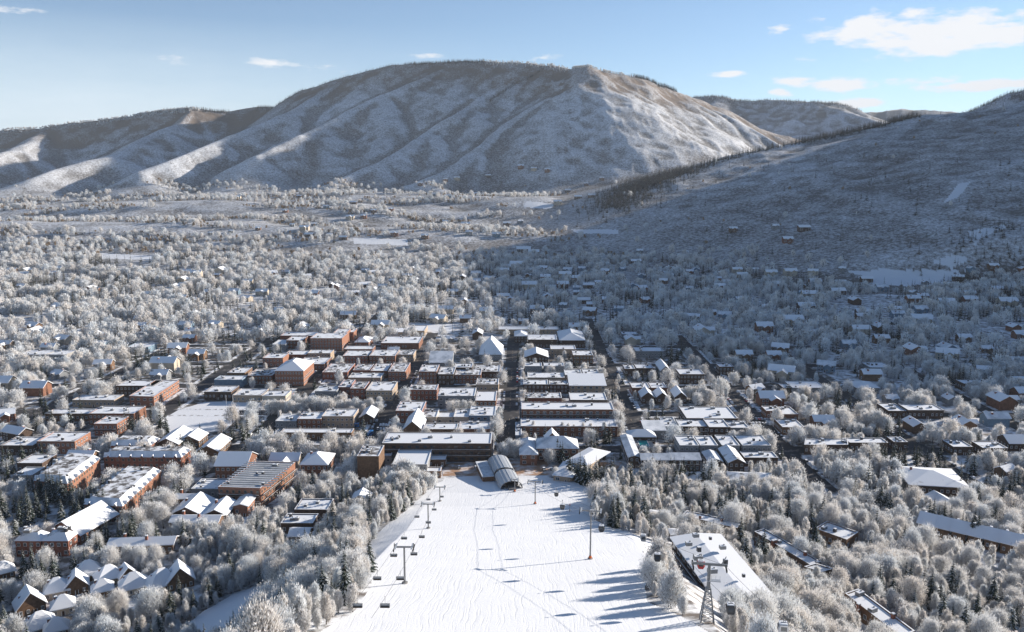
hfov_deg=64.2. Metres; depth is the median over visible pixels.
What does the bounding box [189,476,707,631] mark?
ski slope
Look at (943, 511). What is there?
spruce tree
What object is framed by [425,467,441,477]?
building
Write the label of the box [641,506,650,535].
spruce tree
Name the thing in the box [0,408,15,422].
house
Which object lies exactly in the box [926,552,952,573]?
cottonwood tree
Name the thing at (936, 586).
aspen tree
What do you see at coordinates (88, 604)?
cottonwood tree
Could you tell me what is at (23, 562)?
spruce tree
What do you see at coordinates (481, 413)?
building
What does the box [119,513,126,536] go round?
spruce tree
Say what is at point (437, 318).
house
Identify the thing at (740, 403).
road
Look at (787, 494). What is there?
spruce tree
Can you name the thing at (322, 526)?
cottonwood tree
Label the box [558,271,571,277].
house
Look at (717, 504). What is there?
spruce tree
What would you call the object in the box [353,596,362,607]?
lift chair
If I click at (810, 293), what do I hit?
house
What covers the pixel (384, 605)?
lift chair
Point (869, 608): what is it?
building
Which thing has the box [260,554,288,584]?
cottonwood tree
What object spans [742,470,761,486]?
cottonwood tree
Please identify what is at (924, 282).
house
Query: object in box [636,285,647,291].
house
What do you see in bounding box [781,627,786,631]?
window
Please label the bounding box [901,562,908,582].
spruce tree
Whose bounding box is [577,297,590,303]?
house
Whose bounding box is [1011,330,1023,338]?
house
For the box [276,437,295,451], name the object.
cottonwood tree
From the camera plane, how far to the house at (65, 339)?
971.43 m
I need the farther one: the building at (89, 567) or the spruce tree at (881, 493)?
the spruce tree at (881, 493)
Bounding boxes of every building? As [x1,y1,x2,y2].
[0,436,44,455]
[0,560,16,579]
[11,584,47,617]
[13,467,44,483]
[14,526,49,556]
[17,454,56,470]
[24,349,55,358]
[24,610,55,631]
[33,453,100,493]
[37,432,90,453]
[41,525,77,555]
[42,577,70,601]
[42,616,69,631]
[45,409,94,420]
[46,349,75,359]
[49,594,75,616]
[55,500,119,544]
[63,567,89,595]
[70,559,101,581]
[72,394,123,406]
[84,466,161,521]
[88,406,146,424]
[90,578,114,598]
[92,564,119,584]
[94,416,129,435]
[103,444,190,473]
[106,533,177,557]
[110,435,159,448]
[116,380,162,395]
[117,562,135,579]
[118,571,147,595]
[127,343,156,352]
[129,380,178,406]
[145,567,171,591]
[157,425,192,445]
[166,558,195,591]
[168,510,223,529]
[170,491,215,514]
[174,489,195,504]
[183,428,208,448]
[191,478,227,498]
[197,433,231,458]
[203,496,235,519]
[204,386,238,399]
[213,451,257,477]
[214,375,247,386]
[218,461,296,507]
[227,367,251,374]
[231,493,255,516]
[233,388,268,401]
[247,369,274,383]
[262,352,288,366]
[262,390,290,401]
[272,339,287,349]
[274,358,314,385]
[275,413,301,428]
[280,331,319,342]
[280,427,353,439]
[281,513,318,533]
[286,336,307,347]
[287,350,309,359]
[287,527,313,543]
[294,498,333,519]
[297,411,324,427]
[299,451,335,478]
[303,356,330,369]
[307,350,333,359]
[310,332,347,350]
[315,385,338,397]
[321,408,358,427]
[322,363,354,379]
[333,329,350,341]
[338,379,355,394]
[343,350,372,363]
[344,345,375,353]
[348,372,383,383]
[350,328,356,340]
[350,381,369,398]
[351,487,372,503]
[353,364,373,372]
[355,336,372,345]
[357,445,384,478]
[359,405,378,424]
[366,381,397,400]
[369,350,398,364]
[370,363,391,377]
[381,335,422,348]
[382,432,493,461]
[384,453,392,464]
[388,363,410,380]
[390,327,406,335]
[392,450,431,470]
[396,401,425,422]
[397,349,415,361]
[402,408,426,431]
[406,325,427,335]
[409,384,438,399]
[419,364,439,383]
[423,408,439,422]
[423,422,458,431]
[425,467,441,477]
[429,351,455,366]
[430,455,446,466]
[437,412,453,422]
[438,367,455,384]
[438,388,475,407]
[453,409,469,425]
[454,363,472,369]
[455,368,481,383]
[458,421,490,431]
[469,406,495,421]
[475,364,500,377]
[475,391,496,405]
[476,378,498,391]
[479,335,502,360]
[498,326,557,334]
[514,330,527,342]
[515,422,521,439]
[519,401,613,419]
[519,437,537,464]
[521,418,617,436]
[523,379,547,391]
[524,347,548,363]
[525,362,541,372]
[525,391,561,401]
[527,372,563,383]
[528,334,556,347]
[536,436,578,461]
[543,362,563,372]
[544,427,558,436]
[549,380,567,392]
[550,345,575,356]
[552,461,576,481]
[557,328,584,347]
[564,369,580,381]
[565,447,609,468]
[567,373,606,391]
[569,392,606,401]
[572,350,592,363]
[582,369,598,372]
[620,331,637,338]
[620,434,639,467]
[623,364,634,375]
[626,429,656,443]
[629,382,649,395]
[633,346,663,357]
[634,364,653,374]
[638,386,654,403]
[638,453,671,470]
[641,420,666,438]
[648,382,666,393]
[652,387,666,403]
[655,358,668,378]
[659,416,678,435]
[667,452,701,470]
[667,528,680,540]
[670,385,686,403]
[670,532,775,601]
[674,435,698,451]
[675,368,704,383]
[675,419,707,435]
[679,406,737,420]
[682,510,739,534]
[685,471,712,481]
[694,436,717,457]
[702,449,723,469]
[703,419,729,438]
[714,435,739,453]
[716,362,733,374]
[718,444,745,471]
[725,421,748,434]
[726,471,770,483]
[734,435,770,453]
[739,451,777,466]
[754,528,829,570]
[761,405,777,419]
[774,419,804,434]
[778,383,790,393]
[778,406,798,420]
[784,381,822,394]
[804,437,847,454]
[804,563,833,578]
[815,521,857,548]
[845,437,887,452]
[845,589,914,631]
[848,381,879,393]
[860,362,891,373]
[877,403,906,418]
[886,436,907,450]
[897,466,968,496]
[898,404,943,418]
[916,511,937,530]
[923,490,949,510]
[934,514,952,538]
[942,440,971,455]
[949,518,969,543]
[955,379,995,391]
[966,522,985,544]
[971,441,1007,456]
[983,525,1001,551]
[996,434,1023,450]
[999,529,1017,554]
[1015,533,1023,551]
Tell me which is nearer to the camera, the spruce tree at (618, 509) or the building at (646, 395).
the spruce tree at (618, 509)
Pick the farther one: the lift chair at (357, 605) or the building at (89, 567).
the building at (89, 567)
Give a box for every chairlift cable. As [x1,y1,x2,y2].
[342,484,448,615]
[372,497,439,616]
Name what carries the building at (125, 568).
on the ground
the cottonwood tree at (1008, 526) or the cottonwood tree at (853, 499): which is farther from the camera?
the cottonwood tree at (853, 499)
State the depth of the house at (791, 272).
1568.02 m
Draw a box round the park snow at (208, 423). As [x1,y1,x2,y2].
[164,401,263,431]
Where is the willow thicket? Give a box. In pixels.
[0,115,1022,258]
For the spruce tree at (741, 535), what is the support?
on the ground
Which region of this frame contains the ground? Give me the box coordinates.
[0,285,1023,631]
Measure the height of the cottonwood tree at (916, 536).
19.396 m
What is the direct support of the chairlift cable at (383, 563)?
attached to the chairlift tower at (404, 547)
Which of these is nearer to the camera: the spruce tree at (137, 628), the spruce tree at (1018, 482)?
the spruce tree at (137, 628)
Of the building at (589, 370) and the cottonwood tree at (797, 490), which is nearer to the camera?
the cottonwood tree at (797, 490)
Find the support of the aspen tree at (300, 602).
on the ground
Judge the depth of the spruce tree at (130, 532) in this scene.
438.73 m
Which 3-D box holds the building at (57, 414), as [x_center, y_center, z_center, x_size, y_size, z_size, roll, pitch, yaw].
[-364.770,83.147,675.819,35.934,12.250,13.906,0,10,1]
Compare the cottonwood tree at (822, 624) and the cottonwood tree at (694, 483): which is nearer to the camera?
the cottonwood tree at (822, 624)
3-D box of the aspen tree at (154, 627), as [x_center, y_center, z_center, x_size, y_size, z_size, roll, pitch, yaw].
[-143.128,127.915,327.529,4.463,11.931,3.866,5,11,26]
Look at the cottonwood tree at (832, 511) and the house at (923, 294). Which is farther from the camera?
the house at (923, 294)
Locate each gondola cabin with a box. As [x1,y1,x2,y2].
[560,500,564,509]
[598,520,604,531]
[640,529,646,541]
[654,547,660,561]
[697,554,704,568]
[725,595,735,614]
[777,613,788,631]
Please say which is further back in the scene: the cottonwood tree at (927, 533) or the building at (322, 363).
the building at (322, 363)
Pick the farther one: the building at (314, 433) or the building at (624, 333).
the building at (624, 333)
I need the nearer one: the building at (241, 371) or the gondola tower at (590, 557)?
the gondola tower at (590, 557)
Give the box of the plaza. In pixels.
[442,460,621,475]
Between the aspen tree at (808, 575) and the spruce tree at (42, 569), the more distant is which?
the spruce tree at (42, 569)
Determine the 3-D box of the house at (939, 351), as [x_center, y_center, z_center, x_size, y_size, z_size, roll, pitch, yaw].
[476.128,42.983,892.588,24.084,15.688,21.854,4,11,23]
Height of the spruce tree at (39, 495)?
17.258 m
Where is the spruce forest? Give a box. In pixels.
[0,58,1023,631]
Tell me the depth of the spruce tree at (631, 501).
427.76 m
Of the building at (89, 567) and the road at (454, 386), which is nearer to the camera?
the building at (89, 567)
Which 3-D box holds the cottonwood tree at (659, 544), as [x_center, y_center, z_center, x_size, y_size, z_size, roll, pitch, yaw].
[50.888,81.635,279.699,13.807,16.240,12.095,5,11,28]
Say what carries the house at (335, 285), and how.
on the ground
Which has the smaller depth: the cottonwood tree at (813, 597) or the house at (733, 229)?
the cottonwood tree at (813, 597)
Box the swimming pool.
[635,440,653,450]
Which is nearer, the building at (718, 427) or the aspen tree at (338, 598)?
the aspen tree at (338, 598)
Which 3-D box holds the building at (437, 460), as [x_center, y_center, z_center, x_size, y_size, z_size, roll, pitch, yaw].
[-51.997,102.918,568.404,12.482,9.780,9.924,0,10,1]
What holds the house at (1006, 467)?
on the ground
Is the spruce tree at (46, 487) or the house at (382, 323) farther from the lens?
the house at (382, 323)
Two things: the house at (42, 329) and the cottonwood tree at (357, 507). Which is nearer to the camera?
the cottonwood tree at (357, 507)
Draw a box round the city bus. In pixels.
[365,430,372,436]
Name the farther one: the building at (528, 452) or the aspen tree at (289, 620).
the building at (528, 452)
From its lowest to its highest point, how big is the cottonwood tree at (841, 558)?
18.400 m
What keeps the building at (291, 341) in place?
on the ground
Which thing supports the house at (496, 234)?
on the hills
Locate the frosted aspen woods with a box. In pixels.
[0,59,1023,631]
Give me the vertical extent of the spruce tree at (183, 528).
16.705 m
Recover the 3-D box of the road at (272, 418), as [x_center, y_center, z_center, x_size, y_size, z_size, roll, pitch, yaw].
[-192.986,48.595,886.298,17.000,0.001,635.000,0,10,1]
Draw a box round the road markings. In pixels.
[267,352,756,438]
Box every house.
[0,339,14,348]
[0,375,16,390]
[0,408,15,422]
[0,424,32,439]
[15,283,27,287]
[18,379,52,396]
[20,267,32,272]
[24,325,44,333]
[26,321,42,328]
[39,343,58,349]
[50,302,62,308]
[50,368,68,379]
[53,334,72,344]
[56,266,64,271]
[66,448,100,456]
[92,358,114,371]
[135,321,147,330]
[149,355,180,370]
[149,368,172,379]
[167,342,189,354]
[176,276,188,282]
[178,321,194,329]
[182,334,196,342]
[184,327,197,333]
[186,348,207,360]
[187,270,202,276]
[208,320,223,327]
[212,273,222,277]
[214,266,227,273]
[228,288,240,294]
[239,295,252,301]
[255,289,269,295]
[268,452,303,469]
[295,321,310,329]
[299,225,309,231]
[304,232,313,236]
[305,290,319,296]
[333,283,341,290]
[339,235,347,239]
[340,311,357,319]
[345,215,354,220]
[359,281,370,287]
[360,214,366,218]
[361,268,369,272]
[370,320,389,329]
[387,346,399,349]
[390,231,397,236]
[421,233,428,239]
[429,313,447,323]
[438,306,452,313]
[445,335,454,342]
[447,289,457,294]
[459,315,471,322]
[460,297,470,304]
[465,230,472,235]
[471,271,480,276]
[472,328,482,339]
[479,307,494,315]
[492,232,500,237]
[496,293,509,298]
[503,221,510,226]
[510,261,522,266]
[516,246,530,253]
[518,164,523,168]
[518,318,528,324]
[521,281,536,288]
[530,305,543,313]
[540,274,550,278]
[553,200,561,204]
[557,281,568,288]
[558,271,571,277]
[558,302,568,307]
[563,267,572,270]
[568,322,582,330]
[572,285,580,289]
[574,195,581,199]
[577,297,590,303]
[578,266,586,270]
[582,306,597,315]
[583,282,594,288]
[586,301,597,307]
[600,268,610,273]
[613,306,623,311]
[623,333,640,344]
[630,259,641,263]
[636,248,642,253]
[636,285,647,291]
[637,273,645,277]
[638,296,650,303]
[659,278,668,283]
[685,269,693,273]
[686,313,700,319]
[692,323,714,335]
[717,310,732,319]
[728,226,737,232]
[731,267,742,272]
[733,349,753,361]
[735,272,747,277]
[745,382,765,394]
[754,321,773,332]
[755,390,785,406]
[764,269,777,275]
[764,350,781,360]
[767,363,795,380]
[771,224,779,229]
[771,342,789,353]
[782,236,793,243]
[783,268,797,276]
[783,315,804,325]
[796,302,815,308]
[797,225,810,231]
[800,290,816,298]
[807,268,818,275]
[809,414,835,426]
[816,359,836,372]
[829,287,846,294]
[838,266,845,272]
[839,339,857,348]
[847,295,862,304]
[849,324,871,334]
[853,312,863,319]
[854,308,869,312]
[858,368,883,380]
[859,276,873,282]
[871,321,887,332]
[872,334,890,343]
[875,284,889,291]
[881,393,899,403]
[887,306,901,311]
[889,310,904,317]
[899,284,907,289]
[902,342,927,354]
[902,415,925,433]
[904,295,921,302]
[909,289,919,294]
[911,305,928,313]
[911,313,932,323]
[915,293,929,299]
[921,280,928,284]
[934,347,959,360]
[936,298,955,302]
[936,341,959,347]
[941,392,957,405]
[950,414,978,430]
[951,274,964,280]
[954,333,972,342]
[960,295,978,302]
[965,266,975,272]
[975,365,990,375]
[978,410,1011,426]
[980,344,993,352]
[985,390,1020,410]
[986,263,999,270]
[988,285,1003,290]
[994,462,1014,477]
[995,297,1018,307]
[1005,322,1022,331]
[1009,386,1023,395]
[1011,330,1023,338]
[1017,266,1023,271]
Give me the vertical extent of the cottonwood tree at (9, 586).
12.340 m
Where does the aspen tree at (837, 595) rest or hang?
on the ground
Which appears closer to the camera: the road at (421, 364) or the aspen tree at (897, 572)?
the aspen tree at (897, 572)
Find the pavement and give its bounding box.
[0,344,796,453]
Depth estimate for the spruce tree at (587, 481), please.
519.49 m
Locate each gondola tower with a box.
[527,479,542,503]
[579,507,602,559]
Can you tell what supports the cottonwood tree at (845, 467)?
on the ground
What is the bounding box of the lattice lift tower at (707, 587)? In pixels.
[691,554,727,624]
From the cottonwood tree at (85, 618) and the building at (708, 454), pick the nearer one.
the cottonwood tree at (85, 618)
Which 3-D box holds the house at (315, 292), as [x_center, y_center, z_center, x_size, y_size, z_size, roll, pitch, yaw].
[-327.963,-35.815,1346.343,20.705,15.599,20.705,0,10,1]
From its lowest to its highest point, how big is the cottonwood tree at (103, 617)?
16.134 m
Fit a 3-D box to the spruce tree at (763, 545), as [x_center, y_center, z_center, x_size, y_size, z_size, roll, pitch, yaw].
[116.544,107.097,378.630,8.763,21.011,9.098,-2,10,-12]
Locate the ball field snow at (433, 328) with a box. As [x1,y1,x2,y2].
[411,324,453,331]
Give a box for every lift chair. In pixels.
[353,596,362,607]
[373,576,381,579]
[380,603,389,607]
[396,573,404,579]
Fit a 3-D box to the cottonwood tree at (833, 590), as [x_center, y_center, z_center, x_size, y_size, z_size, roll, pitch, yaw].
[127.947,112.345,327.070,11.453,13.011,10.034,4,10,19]
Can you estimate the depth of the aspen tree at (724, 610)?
233.73 m
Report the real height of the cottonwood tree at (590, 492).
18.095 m
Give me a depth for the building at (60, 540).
427.64 m
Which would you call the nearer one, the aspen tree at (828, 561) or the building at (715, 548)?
the building at (715, 548)
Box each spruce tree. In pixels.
[0,490,10,517]
[0,586,7,605]
[2,607,7,620]
[14,500,25,526]
[15,549,31,579]
[21,486,33,518]
[24,499,37,524]
[27,541,35,569]
[32,491,43,515]
[36,478,43,501]
[39,558,47,589]
[41,472,50,502]
[44,468,51,502]
[48,553,57,578]
[49,474,55,502]
[53,478,60,503]
[54,471,66,506]
[55,500,67,522]
[63,478,76,505]
[68,492,76,516]
[69,552,77,573]
[75,486,81,505]
[75,499,81,513]
[79,489,84,508]
[82,485,89,508]
[89,479,94,493]
[93,532,98,551]
[96,537,101,551]
[103,519,112,543]
[114,524,120,537]
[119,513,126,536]
[126,515,135,536]
[130,510,138,536]
[133,617,140,631]
[155,612,166,631]
[162,587,182,620]
[171,479,178,493]
[175,574,182,604]
[177,517,187,544]
[203,574,213,606]
[213,575,222,597]
[225,548,234,578]
[254,511,259,531]
[259,518,269,536]
[296,481,302,503]
[308,470,315,485]
[311,544,316,558]
[317,563,329,596]
[325,511,329,524]
[329,500,336,517]
[329,514,337,531]
[336,548,353,605]
[339,482,344,502]
[342,537,349,551]
[362,496,366,517]
[365,537,377,571]
[366,488,374,516]
[366,509,372,521]
[386,490,397,516]
[388,495,396,520]
[405,476,413,505]
[565,450,571,469]
[574,457,582,482]
[580,459,587,484]
[585,467,592,484]
[590,484,596,508]
[605,498,613,525]
[606,495,619,526]
[614,494,621,523]
[620,483,627,506]
[628,456,632,480]
[630,489,637,505]
[632,488,638,516]
[637,492,645,512]
[641,496,647,518]
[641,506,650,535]
[647,479,653,496]
[664,465,670,484]
[672,463,678,483]
[681,483,689,507]
[696,494,704,513]
[697,481,710,513]
[701,462,706,484]
[709,456,713,479]
[713,489,721,511]
[717,497,723,516]
[722,491,729,508]
[727,488,732,501]
[736,517,745,543]
[739,487,745,503]
[741,534,749,559]
[749,551,754,567]
[753,535,763,557]
[759,505,768,529]
[759,526,768,562]
[767,485,774,504]
[782,483,790,501]
[783,493,792,520]
[807,498,815,531]
[810,521,820,542]
[810,531,820,546]
[818,494,825,512]
[864,461,871,484]
[868,578,875,595]
[873,507,879,528]
[874,477,884,508]
[876,564,886,596]
[880,491,890,512]
[884,491,894,510]
[886,568,896,593]
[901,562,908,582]
[903,563,914,584]
[910,588,917,604]
[918,566,927,605]
[921,569,936,609]
[931,500,936,513]
[937,580,943,600]
[937,589,947,621]
[939,501,947,516]
[945,561,957,594]
[947,580,955,595]
[954,569,960,594]
[958,601,970,631]
[965,516,975,542]
[970,591,983,617]
[974,484,981,500]
[975,511,983,544]
[983,571,999,604]
[986,464,993,486]
[989,504,999,521]
[996,592,1004,608]
[999,484,1005,500]
[1005,471,1013,498]
[1006,601,1019,631]
[1010,467,1017,499]
[1013,606,1019,626]
[1015,469,1022,486]
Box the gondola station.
[476,455,522,489]
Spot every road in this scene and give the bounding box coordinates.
[0,353,163,436]
[16,409,1019,417]
[52,384,880,389]
[87,362,842,366]
[90,444,972,453]
[118,320,297,437]
[126,345,809,348]
[186,467,215,492]
[239,312,378,444]
[363,333,437,442]
[498,335,518,453]
[580,318,641,430]
[676,335,840,493]
[786,354,984,490]
[916,372,1019,430]
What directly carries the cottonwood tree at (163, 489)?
on the ground
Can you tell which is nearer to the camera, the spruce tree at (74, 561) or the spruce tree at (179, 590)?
the spruce tree at (179, 590)
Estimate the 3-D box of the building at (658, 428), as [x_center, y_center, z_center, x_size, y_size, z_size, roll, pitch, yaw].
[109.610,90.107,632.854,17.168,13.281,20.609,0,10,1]
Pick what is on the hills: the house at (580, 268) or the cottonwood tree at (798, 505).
the house at (580, 268)
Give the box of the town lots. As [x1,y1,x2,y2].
[0,336,976,455]
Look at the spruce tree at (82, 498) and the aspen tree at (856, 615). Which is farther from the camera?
the spruce tree at (82, 498)
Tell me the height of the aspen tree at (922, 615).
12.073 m
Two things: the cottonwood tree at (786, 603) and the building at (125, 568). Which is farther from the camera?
the building at (125, 568)
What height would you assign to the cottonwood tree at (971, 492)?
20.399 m
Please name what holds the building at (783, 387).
on the ground
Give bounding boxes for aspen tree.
[94,622,101,631]
[98,605,109,618]
[119,621,130,631]
[134,601,146,622]
[150,614,163,624]
[152,622,158,631]
[161,588,169,611]
[167,622,176,631]
[189,622,197,631]
[199,576,210,593]
[234,565,245,590]
[236,609,244,627]
[264,546,272,556]
[274,587,294,621]
[282,616,295,630]
[288,583,309,620]
[289,623,301,631]
[292,593,307,624]
[296,609,312,631]
[302,592,312,625]
[310,579,321,601]
[311,597,321,615]
[312,607,321,629]
[316,545,322,555]
[318,572,329,585]
[319,589,335,624]
[322,585,331,598]
[324,537,333,547]
[329,544,337,557]
[330,530,338,543]
[332,566,343,589]
[332,589,343,613]
[344,583,359,611]
[348,565,358,584]
[354,520,360,530]
[360,552,371,575]
[361,555,370,583]
[656,571,665,601]
[660,548,669,571]
[664,550,672,572]
[669,560,677,571]
[693,525,702,532]
[720,595,731,617]
[720,601,728,623]
[727,611,739,631]
[736,606,747,628]
[736,610,750,631]
[742,537,752,554]
[743,591,750,603]
[744,600,753,616]
[749,553,759,566]
[751,564,759,574]
[752,548,760,554]
[766,547,776,565]
[776,582,783,592]
[780,610,789,621]
[785,615,800,630]
[787,587,796,599]
[787,607,801,629]
[796,582,807,593]
[798,616,807,631]
[800,599,808,607]
[803,570,814,580]
[804,578,810,589]
[804,625,814,631]
[807,578,815,590]
[827,554,835,567]
[832,581,843,597]
[835,590,840,599]
[835,617,849,627]
[837,612,846,621]
[846,609,856,625]
[853,551,862,560]
[853,612,861,628]
[885,587,895,611]
[889,567,903,580]
[894,597,904,616]
[897,605,909,623]
[914,563,924,577]
[916,608,927,629]
[921,570,929,580]
[928,565,935,573]
[929,582,941,600]
[929,609,939,623]
[930,591,939,609]
[938,620,946,631]
[939,608,951,620]
[942,613,954,625]
[957,581,970,601]
[997,601,1006,610]
[1004,595,1011,607]
[1018,609,1023,627]
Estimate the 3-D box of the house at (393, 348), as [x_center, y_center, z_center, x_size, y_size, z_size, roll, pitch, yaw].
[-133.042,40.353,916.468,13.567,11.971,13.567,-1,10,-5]
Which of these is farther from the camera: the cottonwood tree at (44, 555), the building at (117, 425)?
the building at (117, 425)
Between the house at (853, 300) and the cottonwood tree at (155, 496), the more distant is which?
the house at (853, 300)
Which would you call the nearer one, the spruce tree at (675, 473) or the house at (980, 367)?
the spruce tree at (675, 473)
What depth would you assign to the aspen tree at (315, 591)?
220.19 m
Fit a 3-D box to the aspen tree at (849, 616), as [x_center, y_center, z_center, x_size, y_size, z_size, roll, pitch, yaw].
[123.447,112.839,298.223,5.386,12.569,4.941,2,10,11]
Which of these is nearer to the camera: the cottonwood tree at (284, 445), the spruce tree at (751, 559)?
the spruce tree at (751, 559)
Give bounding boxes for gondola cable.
[519,482,767,631]
[528,483,795,629]
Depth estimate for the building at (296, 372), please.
780.58 m
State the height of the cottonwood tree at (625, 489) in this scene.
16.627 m
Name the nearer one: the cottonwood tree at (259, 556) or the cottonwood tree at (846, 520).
the cottonwood tree at (259, 556)
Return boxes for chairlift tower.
[393,543,414,583]
[421,501,434,528]
[434,485,445,501]
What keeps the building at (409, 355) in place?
on the ground
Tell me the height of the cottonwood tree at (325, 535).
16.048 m
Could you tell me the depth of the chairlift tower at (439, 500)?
478.53 m
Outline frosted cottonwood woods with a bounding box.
[0,106,1023,631]
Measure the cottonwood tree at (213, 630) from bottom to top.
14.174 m
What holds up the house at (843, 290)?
on the ground
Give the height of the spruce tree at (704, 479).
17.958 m
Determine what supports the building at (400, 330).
on the ground
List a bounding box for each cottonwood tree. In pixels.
[0,527,14,543]
[0,529,12,554]
[0,530,14,553]
[0,578,18,600]
[1,612,29,631]
[19,568,52,591]
[33,546,59,572]
[42,521,56,531]
[68,588,102,617]
[71,609,93,628]
[75,619,94,631]
[77,595,101,620]
[89,590,105,602]
[90,529,105,549]
[90,597,110,622]
[90,612,116,629]
[96,614,124,631]
[100,543,122,566]
[104,592,125,614]
[106,587,131,616]
[115,508,136,528]
[119,542,133,562]
[123,505,149,529]
[129,582,166,622]
[134,438,150,445]
[136,516,159,536]
[137,492,156,510]
[139,498,157,522]
[144,586,165,619]
[146,542,164,561]
[149,491,162,501]
[151,499,162,520]
[151,504,171,528]
[155,486,174,494]
[156,488,180,510]
[170,515,188,536]
[179,624,195,631]
[187,450,211,475]
[208,624,222,631]
[215,563,234,588]
[217,513,237,535]
[223,519,243,549]
[227,522,251,551]
[233,595,288,631]
[237,531,258,556]
[237,554,260,585]
[248,551,264,574]
[248,586,269,606]
[251,535,272,551]
[253,532,274,545]
[253,540,267,553]
[254,576,281,595]
[256,428,270,445]
[258,552,276,583]
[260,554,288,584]
[264,600,298,631]
[265,584,283,597]
[267,587,282,607]
[272,542,284,554]
[274,566,306,589]
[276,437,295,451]
[276,559,294,582]
[281,549,298,564]
[283,623,294,631]
[284,574,295,598]
[288,532,326,564]
[288,557,297,564]
[289,428,306,451]
[289,565,317,596]
[292,561,309,575]
[296,439,315,459]
[303,564,316,575]
[305,554,321,567]
[311,558,339,586]
[313,521,328,536]
[314,479,329,497]
[315,538,325,549]
[315,553,337,567]
[316,529,331,543]
[318,470,334,481]
[318,542,331,558]
[334,543,370,587]
[335,533,351,543]
[336,524,366,547]
[338,530,365,551]
[341,510,363,530]
[342,435,361,454]
[345,500,365,517]
[349,494,368,508]
[351,510,365,524]
[355,563,372,588]
[370,495,388,517]
[378,483,392,495]
[383,469,401,483]
[391,455,406,472]
[398,459,418,476]
[583,477,602,503]
[596,481,617,496]
[608,488,626,501]
[609,490,625,505]
[618,484,630,496]
[626,484,652,505]
[637,552,668,592]
[642,530,675,561]
[653,507,679,527]
[657,565,690,610]
[671,499,686,514]
[672,519,694,535]
[682,487,699,505]
[684,510,702,527]
[688,480,702,489]
[699,483,721,512]
[700,517,725,538]
[714,582,748,607]
[715,584,742,614]
[716,498,748,525]
[733,502,756,528]
[735,596,755,616]
[736,548,748,565]
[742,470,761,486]
[744,606,777,631]
[747,584,780,614]
[750,588,784,621]
[756,572,768,579]
[757,513,781,530]
[758,560,775,574]
[760,474,784,488]
[760,478,773,501]
[760,509,773,520]
[762,431,778,452]
[762,571,784,599]
[763,560,801,594]
[764,568,797,593]
[766,513,791,535]
[768,588,806,618]
[775,545,787,557]
[782,477,802,496]
[782,525,800,541]
[784,494,811,521]
[786,486,808,499]
[786,604,819,630]
[789,623,804,631]
[791,531,813,553]
[792,491,809,508]
[793,569,801,595]
[798,587,831,616]
[805,606,825,621]
[806,541,824,559]
[806,611,831,631]
[807,489,826,512]
[809,582,839,615]
[814,576,824,590]
[820,499,843,523]
[820,576,834,588]
[824,582,841,599]
[824,597,852,622]
[825,459,843,480]
[825,617,845,631]
[826,454,851,481]
[829,546,844,561]
[829,546,853,569]
[829,565,852,588]
[831,511,854,529]
[831,539,843,550]
[832,576,847,595]
[836,495,853,517]
[836,621,862,631]
[838,596,859,622]
[842,554,863,579]
[846,494,861,511]
[850,542,867,554]
[853,556,883,581]
[856,504,869,531]
[859,550,867,560]
[862,517,880,539]
[862,550,882,574]
[864,541,881,555]
[865,576,886,598]
[866,617,886,631]
[868,533,888,548]
[875,543,903,567]
[879,550,901,582]
[880,545,908,570]
[886,541,904,550]
[888,483,902,497]
[888,590,907,609]
[889,457,904,475]
[889,512,913,531]
[895,573,930,606]
[895,599,917,614]
[896,536,915,552]
[898,545,920,562]
[902,526,923,547]
[902,551,923,572]
[903,482,925,508]
[914,521,941,554]
[918,615,943,631]
[925,569,949,590]
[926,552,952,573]
[931,499,952,515]
[942,562,969,585]
[944,618,967,631]
[946,593,970,614]
[947,495,965,516]
[947,503,970,521]
[956,485,979,508]
[956,609,975,623]
[961,544,979,565]
[967,481,988,501]
[968,605,1007,631]
[972,498,994,521]
[972,564,996,586]
[976,448,996,469]
[987,494,1007,516]
[990,606,1010,627]
[994,504,1023,531]
[998,580,1023,601]
[1000,523,1015,531]
[1001,508,1023,530]
[1005,592,1023,616]
[1008,540,1023,560]
[1010,523,1022,533]
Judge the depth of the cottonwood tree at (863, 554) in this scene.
382.75 m
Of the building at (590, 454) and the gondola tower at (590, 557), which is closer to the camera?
the gondola tower at (590, 557)
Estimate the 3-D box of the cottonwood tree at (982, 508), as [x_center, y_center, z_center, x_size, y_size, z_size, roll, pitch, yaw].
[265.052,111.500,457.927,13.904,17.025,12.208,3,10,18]
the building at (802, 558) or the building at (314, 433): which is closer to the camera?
the building at (802, 558)
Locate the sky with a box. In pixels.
[0,0,1023,130]
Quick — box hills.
[0,61,1023,304]
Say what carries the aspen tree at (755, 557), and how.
on the ground
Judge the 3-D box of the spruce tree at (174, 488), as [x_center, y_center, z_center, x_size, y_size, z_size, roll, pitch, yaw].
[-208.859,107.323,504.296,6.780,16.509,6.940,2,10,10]
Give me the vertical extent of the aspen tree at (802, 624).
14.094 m
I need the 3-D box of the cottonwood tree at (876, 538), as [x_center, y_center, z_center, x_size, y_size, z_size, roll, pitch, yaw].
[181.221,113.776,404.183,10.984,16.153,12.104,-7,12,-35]
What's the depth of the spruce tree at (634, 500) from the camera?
420.60 m
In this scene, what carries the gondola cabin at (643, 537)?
hanging from the gondola cable at (689, 552)
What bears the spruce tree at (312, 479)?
on the ground
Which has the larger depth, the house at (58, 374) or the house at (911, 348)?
the house at (911, 348)
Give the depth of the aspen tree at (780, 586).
311.13 m

